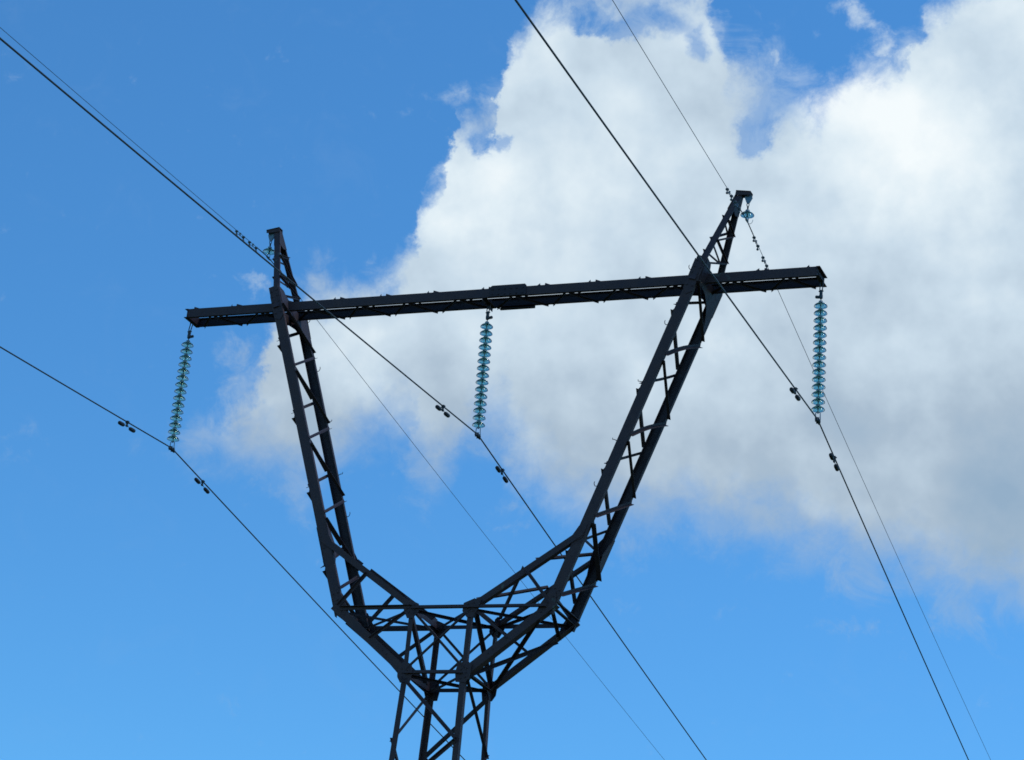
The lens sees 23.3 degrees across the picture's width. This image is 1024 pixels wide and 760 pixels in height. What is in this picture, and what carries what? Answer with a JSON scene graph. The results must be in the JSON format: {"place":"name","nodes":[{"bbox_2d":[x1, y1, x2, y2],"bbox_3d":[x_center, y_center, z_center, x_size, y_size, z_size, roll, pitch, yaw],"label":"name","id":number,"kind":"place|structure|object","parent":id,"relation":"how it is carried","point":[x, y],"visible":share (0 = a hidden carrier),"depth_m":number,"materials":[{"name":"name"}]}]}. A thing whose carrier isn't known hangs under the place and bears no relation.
{"place":"outdoors","nodes":[
{"label":"outdoors","id":0,"kind":"place"},
{"bbox_2d":[0,0,1023,759],"label":"sky","id":1,"kind":"structure","parent":0,"point":[394,147],"materials":[{"name":"blue"}]},
{"label":"ground","id":2,"kind":"structure","parent":0,"visible":0},
{"bbox_2d":[184,190,826,759],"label":"transmission tower","id":3,"kind":"structure","parent":2,"relation":"on","point":[296,314],"depth_m":47.46,"materials":[{"name":"metal"}]},
{"bbox_2d":[167,323,193,452],"bbox_3d":[-6.854,0.089,51.468,0.255,2.961,0.270,-3,-24,22],"label":"insulator string","id":4,"kind":"object","parent":3,"relation":"hanging from","point":[183,371],"visible":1,"depth_m":51.39,"materials":[{"name":"glass"}]},
{"bbox_2d":[0,346,464,759],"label":"conductor wire","id":5,"kind":"object","parent":4,"relation":"hanging from","point":[228,509],"visible":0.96,"depth_m":53.22,"materials":[{"name":"metal"}]},
{"bbox_2d":[118,421,135,432],"bbox_3d":[-7.612,0.902,49.077,0.086,0.196,0.684,-1,-23,18],"label":"vibration damper","id":6,"kind":"object","parent":5,"relation":"attached to","point":[122,424],"visible":1,"depth_m":49.06,"materials":[{"name":"metal"}]},
{"bbox_2d":[194,478,209,493],"bbox_3d":[-6.516,2.200,52.205,0.086,0.194,0.685,-2,-23,19],"label":"vibration damper","id":7,"kind":"object","parent":5,"relation":"attached to","point":[205,489],"visible":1,"depth_m":52.21,"materials":[{"name":"metal"}]},
{"bbox_2d":[263,232,273,259],"bbox_3d":[-5.067,-2.821,51.997,0.270,0.667,0.270,-3,-23,22],"label":"shield wire insulator","id":8,"kind":"object","parent":3,"relation":"hanging from","point":[269,250],"visible":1,"depth_m":51.98,"materials":[{"name":"glass"}]},
{"bbox_2d":[0,27,662,757],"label":"shield wire","id":9,"kind":"object","parent":8,"relation":"hanging from","point":[318,321],"visible":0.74,"depth_m":54.74,"materials":[{"name":"grey metal"}]},
{"bbox_2d":[472,300,492,439],"bbox_3d":[-0.565,-0.243,48.922,0.255,2.962,0.270,-5,-24,21],"label":"insulator string","id":10,"kind":"object","parent":3,"relation":"hanging from","point":[483,367],"visible":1,"depth_m":48.84,"materials":[{"name":"glass"}]},
{"bbox_2d":[0,37,706,759],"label":"conductor wire","id":11,"kind":"object","parent":10,"relation":"hanging from","point":[326,311],"visible":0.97,"depth_m":40.36,"materials":[{"name":"metal"}]},
{"bbox_2d":[435,405,449,417],"bbox_3d":[-1.293,0.563,46.520,0.086,0.195,0.684,-1,-23,18],"label":"vibration damper","id":12,"kind":"object","parent":11,"relation":"attached to","point":[441,408],"visible":1,"depth_m":46.51,"materials":[{"name":"metal"}]},
{"bbox_2d":[495,466,507,482],"bbox_3d":[-0.197,1.866,49.647,0.086,0.194,0.685,-2,-23,19],"label":"vibration damper","id":13,"kind":"object","parent":11,"relation":"attached to","point":[499,470],"visible":1,"depth_m":49.65,"materials":[{"name":"metal"}]},
{"bbox_2d":[740,193,753,223],"bbox_3d":[4.571,-3.330,48.094,0.270,0.667,0.270,-3,-23,22],"label":"shield wire insulator","id":14,"kind":"object","parent":3,"relation":"hanging from","point":[747,213],"visible":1,"depth_m":48.08,"materials":[{"name":"glass"}]},
{"bbox_2d":[612,0,990,759],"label":"shield wire","id":15,"kind":"object","parent":14,"relation":"hanging from","point":[796,332],"visible":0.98,"depth_m":51.58,"materials":[{"name":"grey metal"}]},
{"bbox_2d":[725,188,732,200],"bbox_3d":[4.086,-3.492,46.675,0.071,0.144,0.411,-1,-23,19],"label":"vibration damper","id":16,"kind":"object","parent":15,"relation":"attached to","point":[727,192],"visible":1,"depth_m":46.68,"materials":[{"name":"metal"}]},
{"bbox_2d":[752,236,759,250],"bbox_3d":[4.784,-2.679,48.674,0.071,0.143,0.411,-2,-23,19],"label":"vibration damper","id":17,"kind":"object","parent":15,"relation":"attached to","point":[755,241],"visible":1,"depth_m":48.67,"materials":[{"name":"metal"}]},
{"bbox_2d":[811,278,827,424],"bbox_3d":[5.748,-0.577,46.365,0.255,2.962,0.270,-5,-24,21],"label":"insulator string","id":18,"kind":"object","parent":3,"relation":"hanging from","point":[819,349],"visible":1,"depth_m":46.29,"materials":[{"name":"glass"}]},
{"bbox_2d":[515,0,968,759],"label":"conductor wire","id":19,"kind":"object","parent":18,"relation":"hanging from","point":[737,310],"visible":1,"depth_m":38.62,"materials":[{"name":"metal"}]},
{"bbox_2d":[789,387,800,400],"bbox_3d":[5.021,0.227,43.964,0.086,0.194,0.684,-1,-23,18],"label":"vibration damper","id":20,"kind":"object","parent":19,"relation":"attached to","point":[793,391],"visible":1,"depth_m":43.95,"materials":[{"name":"metal"}]},
{"bbox_2d":[829,453,838,470],"bbox_3d":[6.116,1.535,47.089,0.086,0.194,0.684,-2,-23,19],"label":"vibration damper","id":21,"kind":"object","parent":19,"relation":"attached to","point":[833,458],"visible":1,"depth_m":47.09,"materials":[{"name":"metal"}]}
]}

